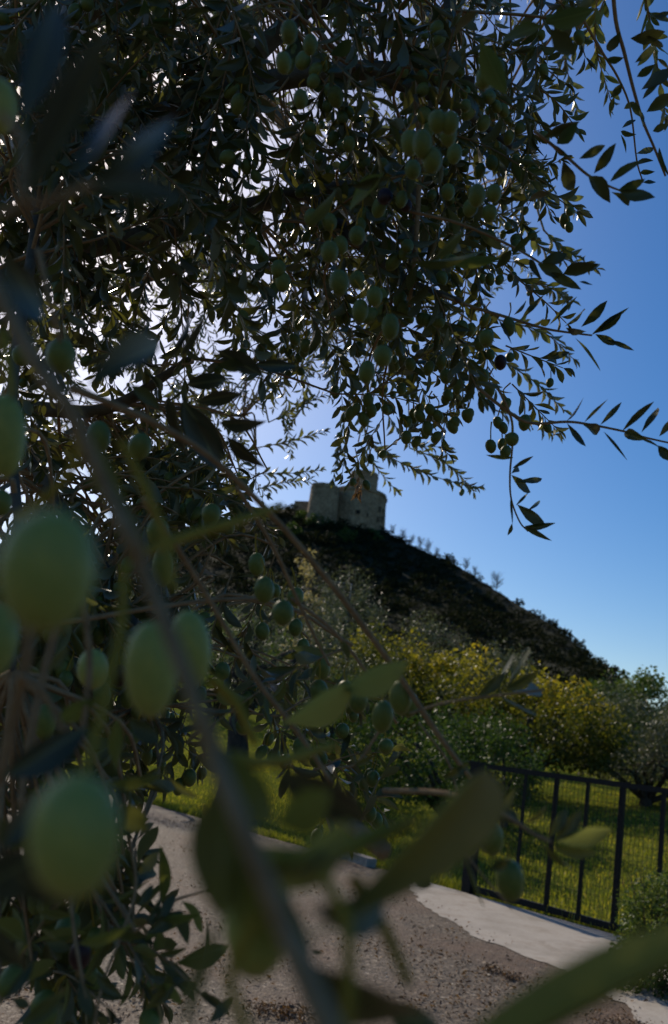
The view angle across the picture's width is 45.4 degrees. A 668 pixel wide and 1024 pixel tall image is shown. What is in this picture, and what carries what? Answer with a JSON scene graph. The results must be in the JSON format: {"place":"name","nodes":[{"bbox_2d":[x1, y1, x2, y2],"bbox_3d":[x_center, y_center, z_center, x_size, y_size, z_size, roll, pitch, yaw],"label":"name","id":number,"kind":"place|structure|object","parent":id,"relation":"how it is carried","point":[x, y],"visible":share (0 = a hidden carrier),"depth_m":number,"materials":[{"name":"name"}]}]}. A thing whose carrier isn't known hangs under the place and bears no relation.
{"place":"outdoors","nodes":[
{"label":"outdoors","id":0,"kind":"place"},
{"bbox_2d":[0,777,638,1023],"bbox_3d":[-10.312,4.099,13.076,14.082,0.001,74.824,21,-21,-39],"label":"road","id":1,"kind":"structure","parent":0,"point":[473,948],"depth_m":6.37,"materials":[{"name":"grey gravel"}]},
{"bbox_2d":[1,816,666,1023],"bbox_3d":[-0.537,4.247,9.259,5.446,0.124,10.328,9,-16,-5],"label":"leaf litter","id":2,"kind":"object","parent":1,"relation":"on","point":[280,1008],"visible":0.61,"depth_m":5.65,"materials":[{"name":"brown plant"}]},
{"bbox_2d":[0,697,667,935],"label":"grass field","id":3,"kind":"structure","parent":0,"point":[252,718],"depth_m":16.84,"materials":[{"name":"green plant"}]},
{"bbox_2d":[112,579,243,772],"bbox_3d":[-4.713,3.769,19.002,4.530,5.537,4.400,3,-17,16],"label":"olive tree","id":4,"kind":"object","parent":3,"relation":"on","point":[195,610],"visible":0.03,"depth_m":19.74,"materials":[{"name":"green plant"}]},
{"bbox_2d":[174,602,302,718],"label":"broadleaf tree","id":5,"kind":"object","parent":3,"relation":"on","point":[204,684],"visible":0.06,"depth_m":38.09,"materials":[{"name":"green plant"}]},
{"bbox_2d":[206,572,379,753],"bbox_3d":[-1.039,3.763,16.614,3.877,5.105,3.502,8,-16,0],"label":"olive tree","id":6,"kind":"object","parent":3,"relation":"on","point":[237,741],"visible":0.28,"depth_m":16.41,"materials":[{"name":"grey plant"}]},
{"bbox_2d":[279,548,325,753],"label":"flowering tree","id":7,"kind":"object","parent":3,"relation":"on","point":[307,572],"visible":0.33,"depth_m":24.08,"materials":[{"name":"green plant"}]},
{"bbox_2d":[267,667,397,777],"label":"broadleaf tree","id":8,"kind":"object","parent":3,"relation":"on","point":[331,728],"visible":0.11,"depth_m":18.13,"materials":[{"name":"green plant"}]},
{"bbox_2d":[0,0,667,1023],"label":"olive tree","id":9,"kind":"object","parent":3,"relation":"on","point":[76,654],"visible":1,"depth_m":0.86,"materials":[{"name":"green plant"}]},
{"bbox_2d":[0,0,667,519],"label":"olive tree","id":10,"kind":"object","parent":3,"relation":"on","point":[594,24],"visible":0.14,"depth_m":3.18,"materials":[{"name":"green plant"}]},
{"bbox_2d":[348,448,361,502],"bbox_3d":[0.073,-0.115,2.600,0.032,0.171,0.075,-8,-22,42],"label":"dry leaf cluster","id":11,"kind":"object","parent":10,"relation":"hanging from","point":[358,493],"visible":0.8,"depth_m":2.59,"materials":[{"name":"brown plant"}]},
{"bbox_2d":[301,565,390,741],"bbox_3d":[0.385,5.232,29.580,3.581,6.999,3.826,-7,-21,41],"label":"olive tree","id":12,"kind":"object","parent":3,"relation":"on","point":[358,603],"visible":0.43,"depth_m":29.83,"materials":[{"name":"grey plant"}]},
{"bbox_2d":[347,853,376,867],"bbox_3d":[0.256,5.029,11.648,0.160,0.140,1.074,16,-18,-27],"label":"kerb stone","id":13,"kind":"object","parent":3,"relation":"on","point":[364,860],"visible":0.36,"depth_m":11.25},
{"bbox_2d":[114,789,624,935],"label":"edge weeds","id":14,"kind":"object","parent":3,"relation":"on","point":[269,834],"visible":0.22,"depth_m":12.45,"materials":[{"name":"green plant"}]},
{"bbox_2d":[311,618,449,768],"bbox_3d":[1.316,5.627,24.427,4.421,4.756,4.839,8,-16,0],"label":"fruit tree","id":15,"kind":"object","parent":3,"relation":"on","point":[392,654],"visible":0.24,"depth_m":24.08,"materials":[{"name":"green plant"}]},
{"bbox_2d":[325,701,495,811],"bbox_3d":[1.147,4.525,13.778,3.081,2.566,2.803,8,-16,0],"label":"broadleaf tree","id":16,"kind":"object","parent":3,"relation":"on","point":[418,780],"visible":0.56,"depth_m":13.41,"materials":[{"name":"green plant"}]},
{"bbox_2d":[386,606,471,754],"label":"olive tree","id":17,"kind":"object","parent":3,"relation":"on","point":[431,633],"visible":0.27,"depth_m":32.63,"materials":[{"name":"green plant"}]},
{"bbox_2d":[386,640,560,782],"bbox_3d":[3.984,5.820,22.984,5.139,4.159,5.438,8,-16,0],"label":"fruit tree","id":18,"kind":"object","parent":3,"relation":"on","point":[445,665],"visible":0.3,"depth_m":22.30,"materials":[{"name":"green plant"}]},
{"bbox_2d":[415,699,559,827],"bbox_3d":[2.931,5.051,15.814,2.880,2.506,2.978,8,-16,0],"label":"broadleaf tree","id":19,"kind":"object","parent":3,"relation":"on","point":[491,742],"visible":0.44,"depth_m":15.65,"materials":[{"name":"green plant"}]},
{"bbox_2d":[455,637,550,762],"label":"olive tree","id":20,"kind":"object","parent":3,"relation":"on","point":[516,663],"visible":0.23,"depth_m":30.77,"materials":[{"name":"green plant"}]},
{"bbox_2d":[458,665,645,798],"bbox_3d":[5.349,5.785,20.513,4.624,3.411,5.131,8,-16,0],"label":"fruit tree","id":21,"kind":"object","parent":3,"relation":"on","point":[561,753],"visible":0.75,"depth_m":19.75,"materials":[{"name":"green plant"}]},
{"bbox_2d":[562,668,640,748],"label":"broadleaf tree","id":22,"kind":"object","parent":3,"relation":"on","point":[594,683],"visible":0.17,"depth_m":33.08,"materials":[{"name":"green plant"}]},
{"bbox_2d":[566,674,667,806],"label":"olive tree","id":23,"kind":"object","parent":3,"relation":"on","point":[644,765],"visible":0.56,"depth_m":21.09,"materials":[{"name":"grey plant"}]},
{"bbox_2d":[608,665,667,754],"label":"broadleaf tree","id":24,"kind":"object","parent":3,"relation":"on","point":[648,682],"visible":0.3,"depth_m":37.74,"materials":[{"name":"green plant"}]},
{"bbox_2d":[613,864,667,1000],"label":"roadside bush","id":25,"kind":"object","parent":3,"relation":"on","point":[634,916],"visible":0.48,"depth_m":6.64,"materials":[{"name":"green plant"}]},
{"bbox_2d":[627,708,667,785],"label":"olive tree","id":26,"kind":"object","parent":3,"relation":"on","point":[649,729],"visible":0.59,"depth_m":21.27,"materials":[{"name":"green plant"}]},
{"bbox_2d":[0,0,667,706],"label":"sky","id":27,"kind":"structure","parent":0,"point":[602,573],"materials":[{"name":"blue"}]},
{"bbox_2d":[110,508,616,752],"bbox_3d":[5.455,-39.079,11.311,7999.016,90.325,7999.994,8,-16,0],"label":"hill","id":28,"kind":"structure","parent":0,"point":[219,570],"depth_m":232.66,"materials":[{"name":"green plant"}]},
{"bbox_2d":[274,503,292,516],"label":"hill shrub","id":29,"kind":"object","parent":28,"relation":"on","point":[276,513],"visible":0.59,"depth_m":298.19,"materials":[{"name":"green plant"}]},
{"bbox_2d":[279,521,301,534],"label":"hill shrub","id":30,"kind":"object","parent":28,"relation":"on","point":[290,525],"visible":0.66,"depth_m":274.13,"materials":[{"name":"green plant"}]},
{"bbox_2d":[293,510,306,520],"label":"hill shrub","id":31,"kind":"object","parent":28,"relation":"on","point":[301,515],"visible":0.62,"depth_m":290.39,"materials":[{"name":"green plant"}]},
{"bbox_2d":[304,512,330,526],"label":"hill shrub","id":32,"kind":"object","parent":28,"relation":"on","point":[314,517],"visible":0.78,"depth_m":284.03,"materials":[{"name":"green plant"}]},
{"bbox_2d":[322,517,349,531],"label":"hill shrub","id":33,"kind":"object","parent":28,"relation":"on","point":[342,526],"visible":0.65,"depth_m":281.32,"materials":[{"name":"green plant"}]},
{"bbox_2d":[294,469,387,530],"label":"castle","id":34,"kind":"structure","parent":28,"relation":"on","point":[335,503],"depth_m":293.56,"materials":[{"name":"stone"}]},
{"bbox_2d":[335,526,357,542],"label":"hill shrub","id":35,"kind":"object","parent":28,"relation":"on","point":[344,537],"visible":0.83,"depth_m":272.40,"materials":[{"name":"green plant"}]},
{"bbox_2d":[354,523,369,532],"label":"hill shrub","id":36,"kind":"object","parent":28,"relation":"on","point":[360,525],"visible":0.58,"depth_m":284.21,"materials":[{"name":"green plant"}]},
{"bbox_2d":[367,527,383,539],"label":"hill shrub","id":37,"kind":"object","parent":28,"relation":"on","point":[376,534],"visible":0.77,"depth_m":281.67,"materials":[{"name":"green plant"}]},
{"bbox_2d":[92,504,659,758],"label":"hillside scrub","id":38,"kind":"object","parent":28,"relation":"on","point":[591,666],"visible":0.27,"depth_m":220.95,"materials":[{"name":"green plant"}]},
{"bbox_2d":[417,536,424,546],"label":"bare tree","id":39,"kind":"object","parent":28,"relation":"on","point":[419,541],"visible":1,"depth_m":281.88,"materials":[{"name":"grey plant"}]},
{"bbox_2d":[425,540,431,552],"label":"bare tree","id":40,"kind":"object","parent":28,"relation":"on","point":[428,545],"visible":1,"depth_m":278.58,"materials":[{"name":"grey plant"}]},
{"bbox_2d":[439,552,456,560],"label":"ridge shrub","id":41,"kind":"object","parent":28,"relation":"on","point":[448,556],"visible":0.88,"depth_m":270.43,"materials":[{"name":"green plant"}]},
{"bbox_2d":[463,558,469,569],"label":"bare tree","id":42,"kind":"object","parent":28,"relation":"on","point":[466,563],"visible":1,"depth_m":263.14,"materials":[{"name":"grey plant"}]},
{"bbox_2d":[491,571,502,590],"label":"bare tree","id":43,"kind":"object","parent":28,"relation":"on","point":[496,580],"visible":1,"depth_m":249.56,"materials":[{"name":"grey plant"}]},
{"bbox_2d":[515,597,524,605],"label":"ridge shrub","id":44,"kind":"object","parent":28,"relation":"on","point":[520,602],"visible":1,"depth_m":237.54,"materials":[{"name":"green plant"}]},
{"bbox_2d":[548,618,558,626],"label":"ridge shrub","id":45,"kind":"object","parent":28,"relation":"on","point":[553,623],"visible":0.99,"depth_m":215.47,"materials":[{"name":"green plant"}]},
{"bbox_2d":[572,637,584,646],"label":"ridge shrub","id":46,"kind":"object","parent":28,"relation":"on","point":[575,639],"visible":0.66,"depth_m":195.42,"materials":[{"name":"green plant"}]},
{"bbox_2d":[595,656,607,665],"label":"ridge shrub","id":47,"kind":"object","parent":28,"relation":"on","point":[603,660],"visible":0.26,"depth_m":173.33,"materials":[{"name":"green plant"}]},
{"bbox_2d":[611,665,627,677],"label":"ridge shrub","id":48,"kind":"object","parent":28,"relation":"on","point":[616,671],"visible":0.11,"depth_m":155.59,"materials":[{"name":"green plant"}]},
{"bbox_2d":[413,883,667,1023],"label":"concrete apron","id":49,"kind":"object","parent":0,"point":[553,941],"visible":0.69,"depth_m":8.22,"materials":[{"name":"grey concrete"}]},
{"bbox_2d":[461,761,667,933],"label":"metal gate","id":50,"kind":"structure","parent":49,"relation":"on","point":[467,884],"depth_m":9.25,"materials":[{"name":"black metal"}]}
]}

